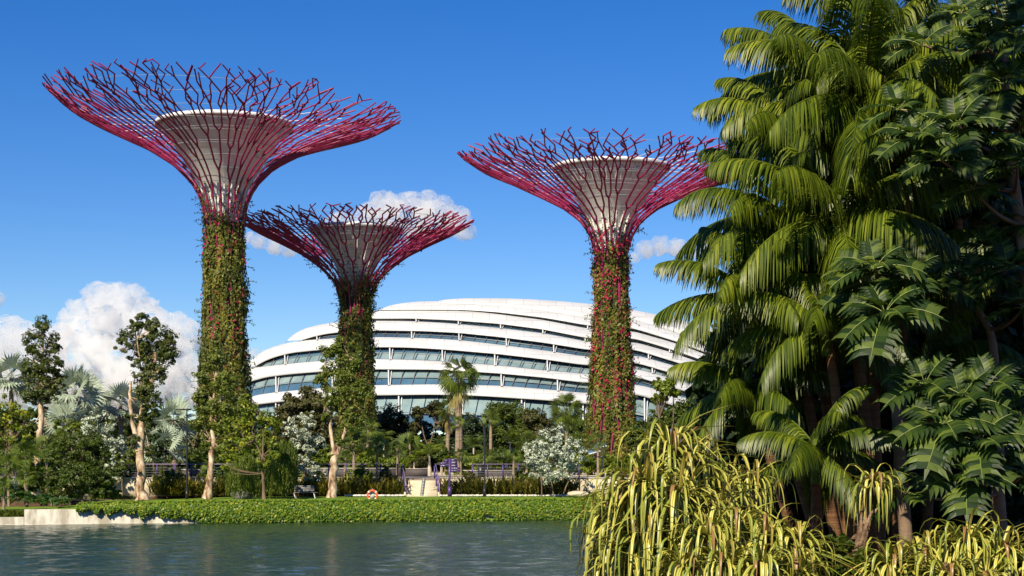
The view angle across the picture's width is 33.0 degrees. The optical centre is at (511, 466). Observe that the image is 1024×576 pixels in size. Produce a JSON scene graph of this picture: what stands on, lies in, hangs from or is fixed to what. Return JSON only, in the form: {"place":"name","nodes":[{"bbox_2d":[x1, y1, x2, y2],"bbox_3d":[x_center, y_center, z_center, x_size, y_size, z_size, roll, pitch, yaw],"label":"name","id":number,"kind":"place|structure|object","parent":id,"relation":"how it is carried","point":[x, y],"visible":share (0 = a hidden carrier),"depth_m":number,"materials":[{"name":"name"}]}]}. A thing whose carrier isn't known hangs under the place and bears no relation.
{"place":"outdoors","nodes":[
{"label":"outdoors","id":0,"kind":"place"},
{"bbox_2d":[3,476,625,477],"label":"path","id":1,"kind":"structure","parent":0,"point":[437,477],"depth_m":150.85,"materials":[{"name":"grey concrete"}]},
{"bbox_2d":[0,467,662,516],"bbox_3d":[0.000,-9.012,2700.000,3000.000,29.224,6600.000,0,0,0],"label":"ground","id":2,"kind":"structure","parent":0,"point":[21,505],"depth_m":138.91,"materials":[{"name":"green plant"}]},
{"bbox_2d":[0,453,24,505],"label":"fan palm","id":3,"kind":"object","parent":2,"relation":"on","point":[16,462],"visible":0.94,"depth_m":129.84,"materials":[{"name":"green plant"}]},
{"bbox_2d":[0,350,33,475],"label":"blue fan palm","id":4,"kind":"object","parent":2,"relation":"on","point":[12,385],"visible":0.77,"depth_m":167.32,"materials":[{"name":"green plant"}]},
{"bbox_2d":[0,393,34,476],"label":"bushy tree","id":5,"kind":"object","parent":2,"relation":"on","point":[8,414],"visible":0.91,"depth_m":137.94,"materials":[{"name":"green plant"}]},
{"bbox_2d":[7,440,42,503],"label":"fan palm","id":6,"kind":"object","parent":2,"relation":"on","point":[35,451],"visible":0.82,"depth_m":132.82,"materials":[{"name":"green plant"}]},
{"bbox_2d":[13,465,38,506],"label":"fan palm","id":7,"kind":"object","parent":2,"relation":"on","point":[27,480],"visible":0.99,"depth_m":126.83,"materials":[{"name":"green plant"}]},
{"bbox_2d":[16,494,64,504],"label":"broadleaf plant","id":8,"kind":"object","parent":2,"relation":"on","point":[32,498],"visible":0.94,"depth_m":124.30,"materials":[{"name":"green plant"}]},
{"bbox_2d":[19,469,64,497],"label":"shrub","id":9,"kind":"object","parent":2,"relation":"on","point":[33,487],"visible":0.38,"depth_m":133.91,"materials":[{"name":"green plant"}]},
{"bbox_2d":[18,314,67,464],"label":"paperbark tree","id":10,"kind":"object","parent":2,"relation":"on","point":[43,390],"visible":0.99,"depth_m":145.73,"materials":[{"name":"green plant"}]},
{"bbox_2d":[29,433,58,490],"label":"fan palm","id":11,"kind":"object","parent":2,"relation":"on","point":[39,442],"visible":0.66,"depth_m":137.90,"materials":[{"name":"green plant"}]},
{"bbox_2d":[44,398,88,464],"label":"blue fan palm","id":12,"kind":"object","parent":2,"relation":"on","point":[70,408],"visible":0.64,"depth_m":159.56,"materials":[{"name":"green plant"}]},
{"bbox_2d":[52,417,96,449],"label":"bushy tree","id":13,"kind":"object","parent":2,"relation":"on","point":[72,425],"visible":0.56,"depth_m":145.01,"materials":[{"name":"green plant"}]},
{"bbox_2d":[36,428,115,502],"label":"dark bush","id":14,"kind":"object","parent":2,"relation":"on","point":[64,474],"visible":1,"depth_m":127.41,"materials":[{"name":"green plant"}]},
{"bbox_2d":[48,364,107,475],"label":"blue fan palm","id":15,"kind":"object","parent":2,"relation":"on","point":[93,396],"visible":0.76,"depth_m":164.58,"materials":[{"name":"green plant"}]},
{"bbox_2d":[0,406,190,461],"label":"tree belt","id":16,"kind":"object","parent":2,"relation":"on","point":[30,429],"visible":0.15,"depth_m":223.14,"materials":[{"name":"green plant"}]},
{"bbox_2d":[71,406,128,482],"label":"silver bush","id":17,"kind":"object","parent":2,"relation":"on","point":[112,441],"visible":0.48,"depth_m":141.04,"materials":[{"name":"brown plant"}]},
{"bbox_2d":[98,378,140,453],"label":"blue fan palm","id":18,"kind":"object","parent":2,"relation":"on","point":[121,390],"visible":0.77,"depth_m":169.68,"materials":[{"name":"green plant"}]},
{"bbox_2d":[104,462,134,499],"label":"bushy tree","id":19,"kind":"object","parent":2,"relation":"on","point":[118,469],"visible":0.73,"depth_m":135.81,"materials":[{"name":"green plant"}]},
{"bbox_2d":[100,425,156,454],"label":"bushy tree","id":20,"kind":"object","parent":2,"relation":"on","point":[116,435],"visible":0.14,"depth_m":199.67,"materials":[{"name":"green plant"}]},
{"bbox_2d":[115,428,169,477],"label":"bushy tree","id":21,"kind":"object","parent":2,"relation":"on","point":[156,454],"visible":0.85,"depth_m":147.34,"materials":[{"name":"green plant"}]},
{"bbox_2d":[113,312,181,500],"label":"paperbark tree","id":22,"kind":"object","parent":2,"relation":"on","point":[146,387],"visible":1,"depth_m":136.79,"materials":[{"name":"green plant"}]},
{"bbox_2d":[144,423,189,467],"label":"blue fan palm","id":23,"kind":"object","parent":2,"relation":"on","point":[174,439],"visible":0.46,"depth_m":155.53,"materials":[{"name":"green plant"}]},
{"bbox_2d":[152,468,185,483],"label":"shrub","id":24,"kind":"object","parent":2,"relation":"on","point":[167,474],"visible":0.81,"depth_m":141.37,"materials":[{"name":"green plant"}]},
{"bbox_2d":[148,393,197,468],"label":"blue fan palm","id":25,"kind":"object","parent":2,"relation":"on","point":[170,408],"visible":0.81,"depth_m":157.38,"materials":[{"name":"green plant"}]},
{"bbox_2d":[175,409,191,498],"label":"street lamp","id":26,"kind":"object","parent":2,"relation":"on","point":[186,492],"visible":0.99,"depth_m":138.44,"materials":[{"name":"black metal"}]},
{"bbox_2d":[168,419,207,468],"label":"bushy tree","id":27,"kind":"object","parent":2,"relation":"on","point":[194,449],"visible":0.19,"depth_m":187.82,"materials":[{"name":"green plant"}]},
{"bbox_2d":[1,478,406,500],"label":"terrace wall","id":28,"kind":"structure","parent":2,"relation":"on","point":[128,486],"depth_m":142.55,"materials":[{"name":"beige concrete"}]},
{"bbox_2d":[0,446,417,475],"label":"shrub mass","id":29,"kind":"object","parent":2,"relation":"on","point":[323,461],"visible":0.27,"depth_m":162.52,"materials":[{"name":"green plant"}]},
{"bbox_2d":[186,346,242,499],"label":"paperbark tree","id":30,"kind":"object","parent":2,"relation":"on","point":[206,402],"visible":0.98,"depth_m":135.76,"materials":[{"name":"green plant"}]},
{"bbox_2d":[42,58,400,454],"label":"supertree","id":31,"kind":"object","parent":2,"relation":"on","point":[225,155],"visible":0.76,"depth_m":203.74,"materials":[{"name":"paint"}]},
{"bbox_2d":[216,392,282,499],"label":"leafy tree","id":32,"kind":"object","parent":2,"relation":"on","point":[255,414],"visible":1,"depth_m":130.90,"materials":[{"name":"green plant"}]},
{"bbox_2d":[228,419,274,464],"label":"bushy tree","id":33,"kind":"object","parent":2,"relation":"on","point":[259,437],"visible":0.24,"depth_m":188.99,"materials":[{"name":"green plant"}]},
{"bbox_2d":[224,454,295,497],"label":"weeping tree","id":34,"kind":"object","parent":2,"relation":"on","point":[239,483],"visible":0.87,"depth_m":134.56,"materials":[{"name":"green plant"}]},
{"bbox_2d":[145,473,406,495],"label":"border plants","id":35,"kind":"object","parent":2,"relation":"on","point":[174,486],"visible":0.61,"depth_m":140.32,"materials":[{"name":"green plant"}]},
{"bbox_2d":[276,438,298,495],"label":"weeping tree","id":36,"kind":"object","parent":2,"relation":"on","point":[288,452],"visible":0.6,"depth_m":136.58,"materials":[{"name":"green plant"}]},
{"bbox_2d":[267,384,339,452],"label":"bushy tree","id":37,"kind":"object","parent":2,"relation":"on","point":[307,403],"visible":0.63,"depth_m":177.07,"materials":[{"name":"green plant"}]},
{"bbox_2d":[280,411,326,495],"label":"silver bush","id":38,"kind":"object","parent":2,"relation":"on","point":[305,438],"visible":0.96,"depth_m":140.25,"materials":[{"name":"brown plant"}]},
{"bbox_2d":[312,334,374,497],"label":"paperbark tree","id":39,"kind":"object","parent":2,"relation":"on","point":[349,368],"visible":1,"depth_m":136.65,"materials":[{"name":"green plant"}]},
{"bbox_2d":[24,508,667,524],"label":"lake wall","id":40,"kind":"structure","parent":2,"relation":"on","point":[49,516],"depth_m":120.24,"materials":[{"name":"concrete"}]},
{"bbox_2d":[75,497,601,522],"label":"trailing hedge","id":41,"kind":"object","parent":40,"relation":"on","point":[329,510],"visible":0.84,"depth_m":124.71,"materials":[{"name":"green plant"}]},
{"bbox_2d":[340,425,369,477],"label":"fan palm","id":42,"kind":"object","parent":2,"relation":"on","point":[361,433],"visible":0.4,"depth_m":144.90,"materials":[{"name":"green plant"}]},
{"bbox_2d":[307,468,402,476],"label":"planter wall","id":43,"kind":"structure","parent":2,"relation":"on","point":[340,472],"depth_m":158.00,"materials":[{"name":"stone"}]},
{"bbox_2d":[240,202,473,461],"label":"supertree","id":44,"kind":"object","parent":2,"relation":"on","point":[356,251],"visible":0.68,"depth_m":220.96,"materials":[{"name":"paint"}]},
{"bbox_2d":[344,465,374,494],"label":"shrub","id":45,"kind":"object","parent":2,"relation":"on","point":[359,471],"visible":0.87,"depth_m":141.85,"materials":[{"name":"green plant"}]},
{"bbox_2d":[23,419,697,470],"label":"tree belt","id":46,"kind":"object","parent":2,"relation":"on","point":[428,434],"visible":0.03,"depth_m":244.87,"materials":[{"name":"green plant"}]},
{"bbox_2d":[355,416,383,446],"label":"fan palm","id":47,"kind":"object","parent":2,"relation":"on","point":[369,421],"visible":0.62,"depth_m":164.89,"materials":[{"name":"green plant"}]},
{"bbox_2d":[361,434,392,477],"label":"fan palm","id":48,"kind":"object","parent":2,"relation":"on","point":[387,448],"visible":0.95,"depth_m":144.40,"materials":[{"name":"green plant"}]},
{"bbox_2d":[376,402,410,453],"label":"bushy tree","id":49,"kind":"object","parent":2,"relation":"on","point":[399,424],"visible":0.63,"depth_m":231.60,"materials":[{"name":"green plant"}]},
{"bbox_2d":[389,438,407,475],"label":"fan palm","id":50,"kind":"object","parent":2,"relation":"on","point":[398,442],"visible":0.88,"depth_m":154.94,"materials":[{"name":"green plant"}]},
{"bbox_2d":[395,431,423,467],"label":"fan palm","id":51,"kind":"object","parent":2,"relation":"on","point":[416,439],"visible":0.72,"depth_m":167.94,"materials":[{"name":"green plant"}]},
{"bbox_2d":[404,479,440,496],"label":"stone steps","id":52,"kind":"structure","parent":2,"relation":"on","point":[420,488],"depth_m":141.08,"materials":[{"name":"beige stone"}]},
{"bbox_2d":[409,443,445,475],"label":"feather palm","id":53,"kind":"object","parent":2,"relation":"on","point":[429,449],"visible":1,"depth_m":165.84,"materials":[{"name":"green plant"}]},
{"bbox_2d":[409,400,450,467],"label":"bushy tree","id":54,"kind":"object","parent":2,"relation":"on","point":[419,413],"visible":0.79,"depth_m":227.62,"materials":[{"name":"green plant"}]},
{"bbox_2d":[435,398,454,473],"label":"fan palm","id":55,"kind":"object","parent":2,"relation":"on","point":[447,414],"visible":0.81,"depth_m":179.84,"materials":[{"name":"green plant"}]},
{"bbox_2d":[440,458,459,495],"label":"signpost","id":56,"kind":"object","parent":2,"relation":"on","point":[453,464],"visible":1,"depth_m":139.19,"materials":[{"name":"purple metal"}]},
{"bbox_2d":[431,447,478,474],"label":"tree","id":57,"kind":"object","parent":2,"relation":"on","point":[439,455],"visible":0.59,"depth_m":171.97,"materials":[{"name":"green plant"}]},
{"bbox_2d":[448,415,466,474],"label":"fan palm","id":58,"kind":"object","parent":2,"relation":"on","point":[458,424],"visible":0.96,"depth_m":169.94,"materials":[{"name":"green plant"}]},
{"bbox_2d":[436,357,480,454],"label":"tall fan palm","id":59,"kind":"object","parent":2,"relation":"on","point":[458,389],"visible":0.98,"depth_m":177.67,"materials":[{"name":"green plant"}]},
{"bbox_2d":[449,412,498,455],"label":"bushy tree","id":60,"kind":"object","parent":2,"relation":"on","point":[473,427],"visible":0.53,"depth_m":223.33,"materials":[{"name":"green plant"}]},
{"bbox_2d":[248,298,718,442],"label":"domed hall","id":61,"kind":"structure","parent":2,"relation":"on","point":[526,352],"depth_m":354.24,"materials":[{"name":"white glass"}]},
{"bbox_2d":[478,408,501,469],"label":"fan palm","id":62,"kind":"object","parent":2,"relation":"on","point":[493,412],"visible":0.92,"depth_m":171.87,"materials":[{"name":"green plant"}]},
{"bbox_2d":[439,494,568,496],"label":"pebble strip","id":63,"kind":"object","parent":2,"relation":"on","point":[481,495],"visible":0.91,"depth_m":139.24,"materials":[{"name":"white gravel"}]},
{"bbox_2d":[479,447,529,470],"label":"shrub","id":64,"kind":"object","parent":2,"relation":"on","point":[498,461],"visible":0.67,"depth_m":169.66,"materials":[{"name":"green plant"}]},
{"bbox_2d":[479,399,534,469],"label":"bushy tree","id":65,"kind":"object","parent":2,"relation":"on","point":[509,415],"visible":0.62,"depth_m":225.12,"materials":[{"name":"green plant"}]},
{"bbox_2d":[503,447,522,485],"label":"fan palm","id":66,"kind":"object","parent":2,"relation":"on","point":[512,458],"visible":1,"depth_m":140.94,"materials":[{"name":"green plant"}]},
{"bbox_2d":[440,472,585,494],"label":"border plants","id":67,"kind":"object","parent":2,"relation":"on","point":[504,486],"visible":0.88,"depth_m":140.21,"materials":[{"name":"green plant"}]},
{"bbox_2d":[514,430,538,473],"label":"fan palm","id":68,"kind":"object","parent":2,"relation":"on","point":[524,440],"visible":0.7,"depth_m":169.89,"materials":[{"name":"green plant"}]},
{"bbox_2d":[441,478,627,493],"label":"terrace wall","id":69,"kind":"structure","parent":2,"relation":"on","point":[590,485],"depth_m":142.55,"materials":[{"name":"beige concrete"}]},
{"bbox_2d":[442,453,633,474],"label":"shrub mass","id":70,"kind":"object","parent":2,"relation":"on","point":[590,464],"visible":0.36,"depth_m":170.80,"materials":[{"name":"green plant"}]},
{"bbox_2d":[519,407,558,457],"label":"bushy tree","id":71,"kind":"object","parent":2,"relation":"on","point":[541,421],"visible":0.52,"depth_m":221.23,"materials":[{"name":"green plant"}]},
{"bbox_2d":[521,422,588,496],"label":"silver bush","id":72,"kind":"object","parent":2,"relation":"on","point":[564,457],"visible":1,"depth_m":137.12,"materials":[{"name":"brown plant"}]},
{"bbox_2d":[546,391,587,474],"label":"fan palm","id":73,"kind":"object","parent":2,"relation":"on","point":[567,419],"visible":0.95,"depth_m":175.82,"materials":[{"name":"green plant"}]},
{"bbox_2d":[553,410,586,455],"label":"bushy tree","id":74,"kind":"object","parent":2,"relation":"on","point":[577,436],"visible":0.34,"depth_m":222.74,"materials":[{"name":"green plant"}]},
{"bbox_2d":[457,127,739,472],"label":"supertree","id":75,"kind":"object","parent":2,"relation":"on","point":[610,192],"visible":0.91,"depth_m":202.51,"materials":[{"name":"paint"}]},
{"bbox_2d":[585,429,611,475],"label":"fan palm","id":76,"kind":"object","parent":2,"relation":"on","point":[598,443],"visible":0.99,"depth_m":164.90,"materials":[{"name":"green plant"}]},
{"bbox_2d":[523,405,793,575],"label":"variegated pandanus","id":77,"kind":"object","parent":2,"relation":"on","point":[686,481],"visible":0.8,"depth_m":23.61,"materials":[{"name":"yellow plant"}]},
{"bbox_2d":[624,395,695,449],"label":"bushy tree","id":78,"kind":"object","parent":2,"relation":"on","point":[680,409],"visible":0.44,"depth_m":188.65,"materials":[{"name":"green plant"}]},
{"bbox_2d":[650,377,681,434],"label":"bushy tree","id":79,"kind":"object","parent":2,"relation":"on","point":[665,388],"visible":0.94,"depth_m":179.56,"materials":[{"name":"green plant"}]},
{"bbox_2d":[605,499,872,575],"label":"variegated pandanus","id":80,"kind":"object","parent":2,"relation":"on","point":[766,547],"visible":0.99,"depth_m":22.30,"materials":[{"name":"yellow plant"}]},
{"bbox_2d":[666,328,830,567],"bbox_3d":[3.823,-0.241,27.967,2.698,4.156,2.647,0,0,0],"label":"feather palm","id":81,"kind":"object","parent":2,"relation":"on","point":[747,400],"visible":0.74,"depth_m":27.72,"materials":[{"name":"green plant"}]},
{"bbox_2d":[653,212,854,555],"bbox_3d":[3.820,-1.098,27.348,3.173,5.867,2.881,0,0,0],"label":"feather palm","id":82,"kind":"object","parent":2,"relation":"on","point":[705,313],"visible":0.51,"depth_m":27.24,"materials":[{"name":"green plant"}]},
{"bbox_2d":[714,450,797,522],"bbox_3d":[3.347,0.835,25.271,1.382,2.150,1.129,0,0,42],"label":"variegated pandanus","id":83,"kind":"object","parent":2,"relation":"on","point":[756,478],"visible":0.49,"depth_m":25.07,"materials":[{"name":"yellow plant"}]},
{"bbox_2d":[673,125,888,571],"bbox_3d":[4.238,-1.823,27.859,3.326,7.292,3.268,0,0,0],"label":"feather palm","id":84,"kind":"object","parent":2,"relation":"on","point":[744,214],"visible":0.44,"depth_m":27.43,"materials":[{"name":"green plant"}]},
{"bbox_2d":[679,286,891,535],"bbox_3d":[5.208,-1.179,31.335,4.478,5.825,3.576,0,0,0],"label":"dense tree","id":85,"kind":"object","parent":2,"relation":"on","point":[729,435],"visible":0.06,"depth_m":30.80,"materials":[{"name":"green plant"}]},
{"bbox_2d":[691,62,890,555],"bbox_3d":[4.393,-2.417,28.323,2.873,8.467,2.939,0,0,-28],"label":"feather palm","id":86,"kind":"object","parent":2,"relation":"on","point":[722,105],"visible":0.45,"depth_m":27.96,"materials":[{"name":"green plant"}]},
{"bbox_2d":[736,384,905,563],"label":"feather palm","id":87,"kind":"object","parent":2,"relation":"on","point":[796,450],"visible":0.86,"depth_m":26.10,"materials":[{"name":"green plant"}]},
{"bbox_2d":[707,0,934,185],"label":"feather palm","id":88,"kind":"object","parent":2,"relation":"on","point":[777,91],"visible":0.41,"depth_m":28.04,"materials":[{"name":"green plant"}]},
{"bbox_2d":[717,244,937,556],"bbox_3d":[4.899,-0.843,26.599,2.817,5.338,3.308,0,0,-38],"label":"feather palm","id":89,"kind":"object","parent":2,"relation":"on","point":[821,332],"visible":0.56,"depth_m":26.51,"materials":[{"name":"green plant"}]},
{"bbox_2d":[696,92,988,559],"bbox_3d":[5.092,-2.027,27.193,4.328,7.692,4.274,0,0,0],"label":"feather palm","id":90,"kind":"object","parent":2,"relation":"on","point":[890,227],"visible":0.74,"depth_m":26.53,"materials":[{"name":"green plant"}]},
{"bbox_2d":[815,532,882,575],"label":"ground creeper","id":91,"kind":"object","parent":2,"relation":"on","point":[844,540],"visible":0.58,"depth_m":23.10,"materials":[{"name":"green plant"}]},
{"bbox_2d":[761,141,953,343],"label":"dense tree","id":92,"kind":"object","parent":2,"relation":"on","point":[921,296],"visible":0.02,"depth_m":30.61,"materials":[{"name":"green plant"}]},
{"bbox_2d":[719,0,1011,551],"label":"feather palm","id":93,"kind":"object","parent":2,"relation":"on","point":[788,119],"visible":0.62,"depth_m":26.97,"materials":[{"name":"green plant"}]},
{"bbox_2d":[825,463,927,554],"bbox_3d":[5.043,0.832,24.504,1.315,1.775,1.339,0,0,-26],"label":"variegated pandanus","id":94,"kind":"object","parent":2,"relation":"on","point":[871,490],"visible":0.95,"depth_m":24.42,"materials":[{"name":"yellow plant"}]},
{"bbox_2d":[814,236,947,574],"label":"breadfruit tree","id":95,"kind":"object","parent":2,"relation":"on","point":[880,289],"visible":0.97,"depth_m":24.81,"materials":[{"name":"green plant"}]},
{"bbox_2d":[781,0,1023,546],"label":"feather palm","id":96,"kind":"object","parent":2,"relation":"on","point":[895,11],"visible":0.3,"depth_m":27.77,"materials":[{"name":"green plant"}]},
{"bbox_2d":[795,178,1015,367],"bbox_3d":[6.647,-1.566,29.393,3.997,6.764,4.107,0,0,0],"label":"feather palm","id":97,"kind":"object","parent":2,"relation":"on","point":[953,234],"visible":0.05,"depth_m":28.81,"materials":[{"name":"green plant"}]},
{"bbox_2d":[835,503,1023,575],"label":"variegated pandanus","id":98,"kind":"object","parent":2,"relation":"on","point":[987,556],"visible":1,"depth_m":22.48,"materials":[{"name":"yellow plant"}]},
{"bbox_2d":[839,324,1023,550],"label":"dense tree","id":99,"kind":"object","parent":2,"relation":"on","point":[1015,506],"visible":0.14,"depth_m":30.10,"materials":[{"name":"green plant"}]},
{"bbox_2d":[842,283,1023,537],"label":"tree","id":100,"kind":"object","parent":2,"relation":"on","point":[944,337],"visible":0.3,"depth_m":28.02,"materials":[{"name":"green plant"}]},
{"bbox_2d":[854,0,1023,327],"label":"breadfruit tree","id":101,"kind":"object","parent":2,"relation":"on","point":[997,113],"visible":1,"depth_m":25.27,"materials":[{"name":"green plant"}]},
{"bbox_2d":[871,349,1023,567],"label":"breadfruit tree","id":102,"kind":"object","parent":2,"relation":"on","point":[953,394],"visible":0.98,"depth_m":24.04,"materials":[{"name":"green plant"}]},
{"bbox_2d":[888,10,1023,546],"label":"feather palm","id":103,"kind":"object","parent":2,"relation":"on","point":[959,223],"visible":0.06,"depth_m":29.06,"materials":[{"name":"green plant"}]},
{"bbox_2d":[891,199,1023,538],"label":"breadfruit tree","id":104,"kind":"object","parent":2,"relation":"on","point":[974,263],"visible":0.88,"depth_m":26.21,"materials":[{"name":"green plant"}]},
{"bbox_2d":[919,30,1023,542],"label":"dense tree","id":105,"kind":"object","parent":2,"relation":"on","point":[1013,329],"visible":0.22,"depth_m":30.33,"materials":[{"name":"green plant"}]},
{"bbox_2d":[0,520,666,575],"bbox_3d":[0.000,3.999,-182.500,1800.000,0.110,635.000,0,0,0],"label":"water","id":106,"kind":"structure","parent":0,"point":[483,548],"depth_m":83.73,"materials":[{"name":"green liquid"}]},
{"bbox_2d":[0,0,1023,449],"label":"sky","id":107,"kind":"structure","parent":0,"point":[98,231],"materials":[{"name":"blue"}]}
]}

